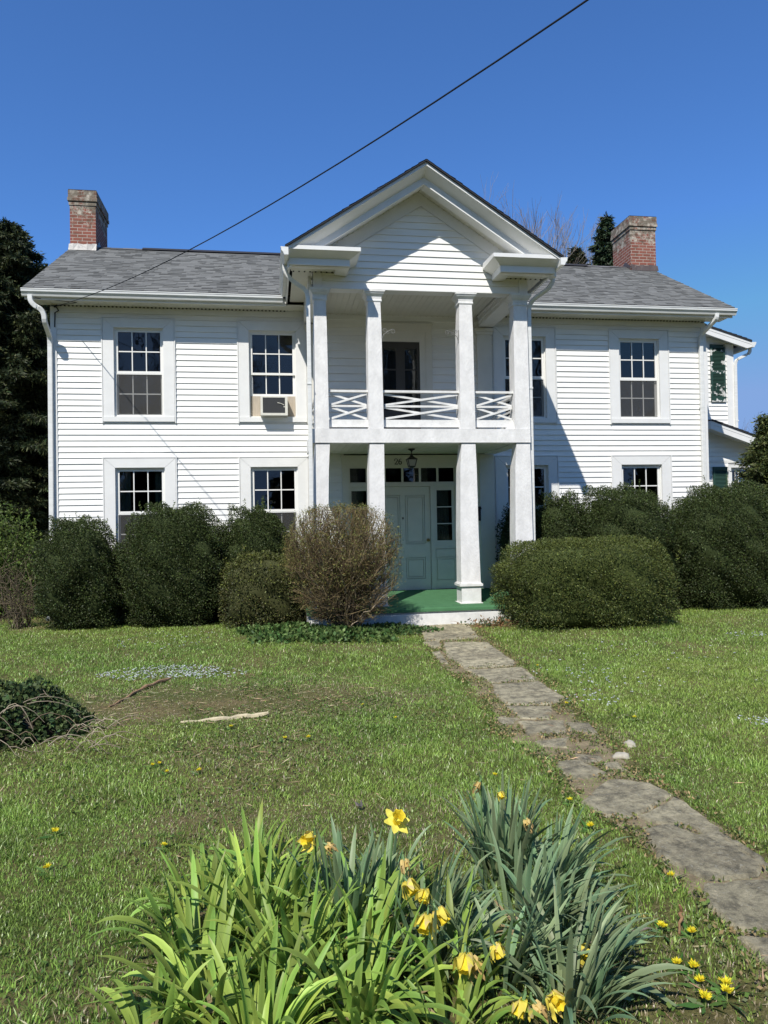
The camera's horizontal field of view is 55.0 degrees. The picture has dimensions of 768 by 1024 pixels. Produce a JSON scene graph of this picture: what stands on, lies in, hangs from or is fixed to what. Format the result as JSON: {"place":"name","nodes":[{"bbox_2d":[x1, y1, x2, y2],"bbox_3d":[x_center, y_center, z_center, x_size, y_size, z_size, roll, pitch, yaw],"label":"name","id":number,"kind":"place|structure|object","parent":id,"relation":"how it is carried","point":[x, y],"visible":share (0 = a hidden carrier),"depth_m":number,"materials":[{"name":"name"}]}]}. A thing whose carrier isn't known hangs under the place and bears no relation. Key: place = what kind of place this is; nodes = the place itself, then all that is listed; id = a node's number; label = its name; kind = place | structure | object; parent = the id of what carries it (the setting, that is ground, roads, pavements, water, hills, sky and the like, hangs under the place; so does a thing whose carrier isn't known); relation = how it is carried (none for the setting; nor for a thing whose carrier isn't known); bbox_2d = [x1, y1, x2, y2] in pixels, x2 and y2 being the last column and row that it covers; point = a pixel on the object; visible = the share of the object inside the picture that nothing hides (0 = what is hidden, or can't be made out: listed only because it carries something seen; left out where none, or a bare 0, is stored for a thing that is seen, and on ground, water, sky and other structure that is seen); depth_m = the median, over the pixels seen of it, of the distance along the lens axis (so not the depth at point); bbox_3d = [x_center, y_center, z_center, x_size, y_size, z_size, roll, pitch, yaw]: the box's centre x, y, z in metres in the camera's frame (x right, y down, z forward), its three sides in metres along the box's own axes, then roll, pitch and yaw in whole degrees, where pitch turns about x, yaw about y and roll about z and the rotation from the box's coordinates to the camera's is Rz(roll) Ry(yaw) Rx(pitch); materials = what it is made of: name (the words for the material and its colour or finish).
{"place":"outdoors","nodes":[
{"label":"outdoors","id":0,"kind":"place"},
{"bbox_2d":[0,591,767,1023],"bbox_3d":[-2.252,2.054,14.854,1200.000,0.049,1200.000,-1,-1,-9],"label":"ground","id":1,"kind":"structure","parent":0,"point":[224,701],"depth_m":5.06,"materials":[{"name":"green plant"}]},
{"bbox_2d":[0,494,43,620],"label":"leafy shrub","id":2,"kind":"object","parent":1,"relation":"on","point":[14,545],"visible":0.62,"depth_m":14.86,"materials":[{"name":"green plant"}]},
{"bbox_2d":[0,549,47,628],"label":"bare shrub","id":3,"kind":"object","parent":1,"relation":"on","point":[18,616],"visible":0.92,"depth_m":13.35,"materials":[{"name":"brown plant"}]},
{"bbox_2d":[0,217,50,591],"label":"evergreen tree","id":4,"kind":"object","parent":1,"relation":"on","point":[24,478],"visible":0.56,"depth_m":20.34,"materials":[{"name":"green plant"}]},
{"bbox_2d":[33,863,63,875],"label":"dandelion","id":5,"kind":"object","parent":1,"relation":"on","point":[47,865],"visible":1,"depth_m":3.82,"materials":[{"name":"green plant"}]},
{"bbox_2d":[35,827,66,838],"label":"dandelion","id":6,"kind":"object","parent":1,"relation":"on","point":[54,830],"visible":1,"depth_m":4.25,"materials":[{"name":"green plant"}]},
{"bbox_2d":[31,512,126,629],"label":"boxwood shrub","id":7,"kind":"object","parent":1,"relation":"on","point":[77,571],"visible":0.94,"depth_m":12.96,"materials":[{"name":"green plant"}]},
{"bbox_2d":[0,675,160,756],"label":"ivy mound","id":8,"kind":"object","parent":1,"relation":"on","point":[29,714],"visible":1,"depth_m":6.23,"materials":[{"name":"green plant"}]},
{"bbox_2d":[108,677,171,706],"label":"fallen branch","id":9,"kind":"object","parent":1,"relation":"on","point":[147,686],"visible":0.94,"depth_m":8.02,"materials":[{"name":"brown wood"}]},
{"bbox_2d":[137,996,165,1008],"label":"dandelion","id":10,"kind":"object","parent":1,"relation":"on","point":[163,998],"visible":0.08,"depth_m":2.74,"materials":[{"name":"green plant"}]},
{"bbox_2d":[155,842,176,851],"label":"dandelion","id":11,"kind":"object","parent":1,"relation":"on","point":[164,843],"visible":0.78,"depth_m":4.05,"materials":[{"name":"green plant"}]},
{"bbox_2d":[80,950,254,1023],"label":"daylily clump","id":12,"kind":"object","parent":1,"relation":"on","point":[127,1006],"visible":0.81,"depth_m":2.55,"materials":[{"name":"green plant"}]},
{"bbox_2d":[111,497,229,626],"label":"boxwood shrub","id":13,"kind":"object","parent":1,"relation":"on","point":[171,562],"visible":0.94,"depth_m":13.10,"materials":[{"name":"green plant"}]},
{"bbox_2d":[82,848,281,1022],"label":"daylily clump","id":14,"kind":"object","parent":1,"relation":"on","point":[189,921],"visible":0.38,"depth_m":3.03,"materials":[{"name":"green plant"}]},
{"bbox_2d":[190,767,205,774],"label":"dandelion","id":15,"kind":"object","parent":1,"relation":"on","point":[199,768],"visible":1,"depth_m":5.27,"materials":[{"name":"green plant"}]},
{"bbox_2d":[120,838,276,932],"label":"daylily clump","id":16,"kind":"object","parent":1,"relation":"on","point":[213,865],"visible":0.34,"depth_m":3.46,"materials":[{"name":"green plant"}]},
{"bbox_2d":[76,875,322,1023],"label":"daylily clump","id":17,"kind":"object","parent":1,"relation":"on","point":[180,973],"visible":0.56,"depth_m":2.69,"materials":[{"name":"green plant"}]},
{"bbox_2d":[181,712,268,722],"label":"fallen branch","id":18,"kind":"object","parent":1,"relation":"on","point":[238,716],"visible":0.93,"depth_m":6.76,"materials":[{"name":"beige wood"}]},
{"bbox_2d":[172,799,327,898],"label":"daylily clump","id":19,"kind":"object","parent":1,"relation":"on","point":[231,840],"visible":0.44,"depth_m":3.71,"materials":[{"name":"green plant"}]},
{"bbox_2d":[148,916,363,1023],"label":"daylily clump","id":20,"kind":"object","parent":1,"relation":"on","point":[284,1010],"visible":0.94,"depth_m":2.54,"materials":[{"name":"green plant"}]},
{"bbox_2d":[216,496,299,619],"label":"boxwood shrub","id":21,"kind":"object","parent":1,"relation":"on","point":[262,530],"visible":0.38,"depth_m":13.68,"materials":[{"name":"green plant"}]},
{"bbox_2d":[217,545,308,628],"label":"yew hedge","id":22,"kind":"object","parent":1,"relation":"on","point":[256,589],"visible":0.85,"depth_m":12.68,"materials":[{"name":"green plant"}]},
{"bbox_2d":[172,821,360,971],"bbox_3d":[-0.505,1.625,3.182,0.797,0.456,0.879,-1,-1,-9],"label":"daylily clump","id":23,"kind":"object","parent":1,"relation":"on","point":[247,890],"visible":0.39,"depth_m":3.27,"materials":[{"name":"green plant"}]},
{"bbox_2d":[175,864,394,1017],"bbox_3d":[-0.339,1.604,2.868,0.828,0.464,0.830,-1,-1,24],"label":"daylily clump","id":24,"kind":"object","parent":1,"relation":"on","point":[261,921],"visible":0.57,"depth_m":2.83,"materials":[{"name":"green plant"}]},
{"bbox_2d":[219,823,362,929],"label":"daylily clump","id":25,"kind":"object","parent":1,"relation":"on","point":[294,874],"visible":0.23,"depth_m":3.49,"materials":[{"name":"green plant"}]},
{"bbox_2d":[233,620,443,644],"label":"ivy ground cover","id":26,"kind":"object","parent":1,"relation":"on","point":[298,630],"visible":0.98,"depth_m":11.50,"materials":[{"name":"green plant"}]},
{"bbox_2d":[280,500,403,626],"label":"privet shrub","id":27,"kind":"object","parent":1,"relation":"on","point":[338,582],"visible":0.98,"depth_m":11.64,"materials":[{"name":"brown plant"}]},
{"bbox_2d":[267,847,438,986],"bbox_3d":[-0.087,1.627,3.033,0.785,0.408,0.800,-1,-1,-9],"label":"daylily clump","id":28,"kind":"object","parent":1,"relation":"on","point":[378,903],"visible":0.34,"depth_m":3.09,"materials":[{"name":"green plant"}]},
{"bbox_2d":[287,809,420,945],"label":"daffodil clump","id":29,"kind":"object","parent":1,"relation":"on","point":[397,820],"visible":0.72,"depth_m":3.19,"materials":[{"name":"green plant"}]},
{"bbox_2d":[355,800,365,809],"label":"dead leaf","id":30,"kind":"object","parent":1,"relation":"on","point":[358,804],"visible":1,"depth_m":4.54,"materials":[{"name":"plant"}]},
{"bbox_2d":[257,894,473,1023],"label":"daylily clump","id":31,"kind":"object","parent":1,"relation":"on","point":[370,1001],"visible":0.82,"depth_m":2.65,"materials":[{"name":"green plant"}]},
{"bbox_2d":[332,820,433,903],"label":"daffodil clump","id":32,"kind":"object","parent":1,"relation":"on","point":[381,852],"visible":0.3,"depth_m":3.57,"materials":[{"name":"green plant"}]},
{"bbox_2d":[0,674,767,1023],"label":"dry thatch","id":33,"kind":"object","parent":1,"relation":"on","point":[332,794],"visible":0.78,"depth_m":5.92,"materials":[{"name":"brown plant"}]},
{"bbox_2d":[0,667,767,1023],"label":"clover weeds","id":34,"kind":"object","parent":1,"relation":"on","point":[490,995],"visible":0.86,"depth_m":5.45,"materials":[{"name":"green plant"}]},
{"bbox_2d":[20,159,756,625],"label":"house","id":35,"kind":"structure","parent":1,"relation":"on","point":[472,347],"depth_m":14.82,"materials":[{"name":"white wood"}]},
{"bbox_2d":[101,316,175,422],"bbox_3d":[-4.840,-2.794,14.592,1.404,2.094,0.185,-1,-1,-9],"label":"window","id":36,"kind":"structure","parent":35,"relation":"in","point":[110,373],"depth_m":14.56,"materials":[{"name":"white paint"}]},
{"bbox_2d":[102,457,177,550],"bbox_3d":[-4.789,-0.025,14.547,1.404,2.115,0.185,-1,-1,-9],"label":"window","id":37,"kind":"structure","parent":35,"relation":"in","point":[112,468],"depth_m":14.49,"materials":[{"name":"white paint"}]},
{"bbox_2d":[237,319,307,423],"bbox_3d":[-2.262,-2.835,14.989,1.404,2.094,0.185,-1,-1,-9],"label":"window","id":38,"kind":"structure","parent":35,"relation":"in","point":[249,412],"depth_m":14.95,"materials":[{"name":"white paint"}]},
{"bbox_2d":[260,396,287,416],"bbox_3d":[-2.231,-2.115,14.961,0.535,0.383,0.553,-1,-1,-9],"label":"air conditioner","id":39,"kind":"object","parent":35,"relation":"attached to","point":[274,406],"visible":0.98,"depth_m":14.71,"materials":[{"name":"grey metal"}]},
{"bbox_2d":[239,456,308,548],"bbox_3d":[-2.212,-0.065,14.944,1.404,2.115,0.185,-1,-1,-9],"label":"window","id":40,"kind":"structure","parent":35,"relation":"in","point":[254,463],"depth_m":14.93,"materials":[{"name":"white paint"}]},
{"bbox_2d":[37,0,588,326],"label":"utility cable","id":41,"kind":"object","parent":35,"relation":"attached to","point":[524,42],"visible":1,"depth_m":6.64,"materials":[{"name":"black plastic"}]},
{"bbox_2d":[382,342,420,428],"bbox_3d":[0.350,-2.489,15.344,0.813,2.099,0.042,-1,-1,-9],"label":"balcony door","id":42,"kind":"structure","parent":35,"relation":"in","point":[400,360],"depth_m":15.34,"materials":[{"name":"grey glass"}]},
{"bbox_2d":[385,486,431,589],"bbox_3d":[0.401,0.546,15.279,1.158,2.143,0.122,-1,-1,-9],"label":"door","id":43,"kind":"structure","parent":35,"relation":"in","point":[409,507],"depth_m":15.33,"materials":[{"name":"white paint"}]},
{"bbox_2d":[406,449,416,467],"bbox_3d":[0.532,-1.032,14.227,0.196,0.373,0.196,-1,-1,-9],"label":"porch lantern","id":44,"kind":"object","parent":35,"relation":"hanging from","point":[411,460],"visible":1,"depth_m":14.16,"materials":[{"name":"black metal"}]},
{"bbox_2d":[478,506,481,520],"bbox_3d":[1.998,0.033,15.418,0.075,0.300,0.068,-1,-1,-9],"label":"mailbox","id":45,"kind":"object","parent":35,"relation":"attached to","point":[479,513],"visible":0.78,"depth_m":15.42,"materials":[{"name":"black metal"}]},
{"bbox_2d":[492,325,557,423],"bbox_3d":[2.999,-2.918,15.798,1.404,2.094,0.185,-1,-1,-9],"label":"window","id":46,"kind":"structure","parent":35,"relation":"in","point":[548,377],"depth_m":15.80,"materials":[{"name":"white paint"}]},
{"bbox_2d":[495,455,558,553],"bbox_3d":[3.050,-0.149,15.753,1.404,2.115,0.185,-1,-1,-9],"label":"window","id":47,"kind":"structure","parent":35,"relation":"in","point":[550,463],"depth_m":15.69,"materials":[{"name":"white paint"}]},
{"bbox_2d":[608,328,670,424],"bbox_3d":[5.581,-2.959,16.195,1.404,2.094,0.185,-1,-1,-9],"label":"window","id":48,"kind":"structure","parent":35,"relation":"in","point":[662,404],"depth_m":16.18,"materials":[{"name":"white paint"}]},
{"bbox_2d":[611,455,672,517],"bbox_3d":[5.631,-0.189,16.150,1.404,2.115,0.185,-1,-1,-9],"label":"window","id":49,"kind":"structure","parent":35,"relation":"in","point":[663,463],"depth_m":16.15,"materials":[{"name":"white paint"}]},
{"bbox_2d":[728,464,749,486],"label":"window","id":50,"kind":"structure","parent":35,"relation":"in","point":[731,467],"depth_m":18.58,"materials":[{"name":"white paint"}]},
{"bbox_2d":[94,630,767,724],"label":"tiny white flowers","id":51,"kind":"object","parent":1,"relation":"on","point":[202,671],"visible":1,"depth_m":8.74,"materials":[{"name":"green plant"}]},
{"bbox_2d":[366,836,502,948],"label":"daffodil clump","id":52,"kind":"object","parent":1,"relation":"on","point":[425,920],"visible":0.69,"depth_m":3.15,"materials":[{"name":"green plant"}]},
{"bbox_2d":[347,915,547,1023],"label":"daylily clump","id":53,"kind":"object","parent":1,"relation":"on","point":[472,996],"visible":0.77,"depth_m":2.57,"materials":[{"name":"green plant"}]},
{"bbox_2d":[385,860,520,985],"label":"daffodil clump","id":54,"kind":"object","parent":1,"relation":"on","point":[475,917],"visible":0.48,"depth_m":2.90,"materials":[{"name":"green plant"}]},
{"bbox_2d":[378,865,530,1019],"bbox_3d":[0.266,1.632,2.768,0.606,0.376,0.642,-1,-1,-9],"label":"daylily clump","id":55,"kind":"object","parent":1,"relation":"on","point":[450,926],"visible":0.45,"depth_m":2.79,"materials":[{"name":"green plant"}]},
{"bbox_2d":[455,614,526,628],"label":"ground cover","id":56,"kind":"object","parent":1,"relation":"on","point":[496,624],"visible":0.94,"depth_m":12.47,"materials":[{"name":"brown plant"}]},
{"bbox_2d":[495,503,509,590],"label":"boxwood shrub","id":57,"kind":"object","parent":1,"relation":"on","point":[504,538],"visible":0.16,"depth_m":14.92,"materials":[{"name":"green plant"}]},
{"bbox_2d":[438,765,571,889],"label":"daffodil clump","id":58,"kind":"object","parent":1,"relation":"on","point":[491,811],"visible":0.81,"depth_m":3.60,"materials":[{"name":"green plant"}]},
{"bbox_2d":[416,887,600,1023],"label":"daffodil clump","id":59,"kind":"object","parent":1,"relation":"on","point":[555,1000],"visible":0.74,"depth_m":2.74,"materials":[{"name":"green plant"}]},
{"bbox_2d":[441,821,611,987],"bbox_3d":[0.584,1.597,3.051,0.829,0.440,0.937,-1,-1,-9],"label":"daffodil clump","id":60,"kind":"object","parent":1,"relation":"on","point":[467,961],"visible":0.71,"depth_m":3.13,"materials":[{"name":"green plant"}]},
{"bbox_2d":[480,175,601,263],"bbox_3d":[6.972,-8.085,40.271,7.766,20.889,12.377,-1,-1,-9],"label":"bare tree","id":61,"kind":"object","parent":1,"relation":"on","point":[557,239],"visible":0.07,"depth_m":36.96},
{"bbox_2d":[470,792,645,916],"bbox_3d":[0.837,1.637,3.466,0.791,0.474,0.602,-1,-1,24],"label":"daffodil clump","id":62,"kind":"object","parent":1,"relation":"on","point":[567,860],"visible":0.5,"depth_m":3.48,"materials":[{"name":"green plant"}]},
{"bbox_2d":[535,488,590,549],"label":"boxwood shrub","id":63,"kind":"object","parent":1,"relation":"on","point":[556,519],"visible":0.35,"depth_m":14.30,"materials":[{"name":"green plant"}]},
{"bbox_2d":[550,212,576,261],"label":"bare tree","id":64,"kind":"object","parent":1,"relation":"on","point":[565,237],"visible":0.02,"depth_m":44.67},
{"bbox_2d":[490,854,653,967],"bbox_3d":[0.771,1.621,3.056,0.652,0.386,0.576,-1,-1,6],"label":"daffodil clump","id":65,"kind":"object","parent":1,"relation":"on","point":[581,893],"visible":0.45,"depth_m":3.08,"materials":[{"name":"green plant"}]},
{"bbox_2d":[561,797,582,805],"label":"dandelion","id":66,"kind":"object","parent":1,"relation":"on","point":[569,798],"visible":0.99,"depth_m":4.56,"materials":[{"name":"green plant"}]},
{"bbox_2d":[566,245,589,264],"bbox_3d":[9.874,-5.725,37.682,5.493,16.045,5.961,-2,-1,38],"label":"spruce tree","id":67,"kind":"object","parent":1,"relation":"on","point":[574,255],"visible":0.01,"depth_m":37.55,"materials":[{"name":"green plant"}]},
{"bbox_2d":[561,224,599,264],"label":"bare tree","id":68,"kind":"object","parent":1,"relation":"on","point":[590,262],"visible":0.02,"depth_m":43.71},
{"bbox_2d":[467,885,695,1023],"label":"daffodil clump","id":69,"kind":"object","parent":1,"relation":"on","point":[596,996],"visible":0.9,"depth_m":2.62,"materials":[{"name":"green plant"}]},
{"bbox_2d":[489,533,683,630],"bbox_3d":[3.389,1.150,12.699,3.058,1.536,2.148,-1,-1,-9],"label":"yew hedge","id":70,"kind":"object","parent":1,"relation":"on","point":[590,581],"visible":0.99,"depth_m":11.95,"materials":[{"name":"green plant"}]},
{"bbox_2d":[497,870,681,1023],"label":"daffodil clump","id":71,"kind":"object","parent":1,"relation":"on","point":[589,926],"visible":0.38,"depth_m":2.85,"materials":[{"name":"green plant"}]},
{"bbox_2d":[579,820,599,832],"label":"dandelion","id":72,"kind":"object","parent":1,"relation":"on","point":[589,823],"visible":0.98,"depth_m":4.17,"materials":[{"name":"yellow plant"}]},
{"bbox_2d":[587,211,617,265],"bbox_3d":[11.394,-6.468,37.214,7.790,17.459,7.471,-2,-1,27],"label":"spruce tree","id":73,"kind":"object","parent":1,"relation":"on","point":[601,248],"visible":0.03,"depth_m":37.19,"materials":[{"name":"green plant"}]},
{"bbox_2d":[576,927,651,956],"bbox_3d":[0.898,1.680,2.897,0.466,0.058,0.037,0,-1,-34],"label":"stick","id":74,"kind":"object","parent":1,"relation":"on","point":[645,928],"visible":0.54,"depth_m":2.94,"materials":[{"name":"brown"}]},
{"bbox_2d":[612,752,629,758],"bbox_3d":[1.769,1.826,5.511,0.141,0.059,0.096,-1,-1,6],"label":"rock","id":75,"kind":"object","parent":1,"relation":"on","point":[621,755],"visible":0.93,"depth_m":5.48,"materials":[{"name":"white stone"}]},
{"bbox_2d":[622,740,635,747],"bbox_3d":[1.920,1.816,5.760,0.100,0.062,0.103,-1,-1,-9],"label":"rock","id":76,"kind":"object","parent":1,"relation":"on","point":[630,743],"visible":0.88,"depth_m":5.73,"materials":[{"name":"white stone"}]},
{"bbox_2d":[576,479,695,607],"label":"boxwood shrub","id":77,"kind":"object","parent":1,"relation":"on","point":[622,512],"visible":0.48,"depth_m":14.09,"materials":[{"name":"green plant"}]},
{"bbox_2d":[646,920,677,941],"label":"dandelion","id":78,"kind":"object","parent":1,"relation":"on","point":[662,924],"visible":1,"depth_m":3.14,"materials":[{"name":"green plant"}]},
{"bbox_2d":[657,871,683,881],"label":"dandelion","id":79,"kind":"object","parent":1,"relation":"on","point":[668,873],"visible":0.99,"depth_m":3.60,"materials":[{"name":"yellow plant"}]},
{"bbox_2d":[656,953,689,974],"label":"dandelion","id":80,"kind":"object","parent":1,"relation":"on","point":[676,959],"visible":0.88,"depth_m":2.89,"materials":[{"name":"yellow plant"}]},
{"bbox_2d":[678,904,683,934],"bbox_3d":[1.272,1.744,3.163,0.024,0.095,0.089,-1,-1,22],"label":"stick","id":81,"kind":"object","parent":1,"relation":"on","point":[681,917],"visible":1,"depth_m":3.17,"materials":[{"name":"brown wood"}]},
{"bbox_2d":[665,958,709,981],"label":"dandelion","id":82,"kind":"object","parent":1,"relation":"on","point":[693,964],"visible":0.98,"depth_m":2.86,"materials":[{"name":"green plant"}]},
{"bbox_2d":[676,921,705,942],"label":"dandelion","id":83,"kind":"object","parent":1,"relation":"on","point":[690,929],"visible":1,"depth_m":3.11,"materials":[{"name":"green plant"}]},
{"bbox_2d":[679,967,710,990],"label":"dandelion","id":84,"kind":"object","parent":1,"relation":"on","point":[699,978],"visible":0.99,"depth_m":2.78,"materials":[{"name":"yellow plant"}]},
{"bbox_2d":[677,988,730,1015],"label":"dandelion","id":85,"kind":"object","parent":1,"relation":"on","point":[705,994],"visible":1,"depth_m":2.67,"materials":[{"name":"green plant"}]},
{"bbox_2d":[664,474,767,609],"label":"boxwood shrub","id":86,"kind":"object","parent":1,"relation":"on","point":[722,535],"visible":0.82,"depth_m":14.10,"materials":[{"name":"green plant"}]},
{"bbox_2d":[711,982,748,1015],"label":"dandelion","id":87,"kind":"object","parent":1,"relation":"on","point":[726,988],"visible":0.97,"depth_m":2.70,"materials":[{"name":"yellow plant"}]},
{"bbox_2d":[705,969,762,999],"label":"dandelion","id":88,"kind":"object","parent":1,"relation":"on","point":[725,980],"visible":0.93,"depth_m":2.75,"materials":[{"name":"green plant"}]},
{"bbox_2d":[735,420,757,477],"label":"bare shrub","id":89,"kind":"object","parent":1,"relation":"on","point":[751,432],"visible":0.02,"depth_m":22.01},
{"bbox_2d":[730,411,767,503],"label":"evergreen shrub","id":90,"kind":"object","parent":1,"relation":"on","point":[755,459],"visible":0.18,"depth_m":15.79,"materials":[{"name":"green plant"}]},
{"bbox_2d":[0,0,767,480],"label":"sky","id":91,"kind":"structure","parent":0,"point":[186,119],"materials":[{"name":"blue"}]},
{"bbox_2d":[420,623,767,988],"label":"path","id":92,"kind":"structure","parent":0,"point":[707,853],"depth_m":4.45,"materials":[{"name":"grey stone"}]},
{"bbox_2d":[418,622,767,990],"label":"joint weeds","id":93,"kind":"object","parent":92,"relation":"on","point":[699,891],"visible":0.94,"depth_m":5.17,"materials":[{"name":"green plant"}]}
]}

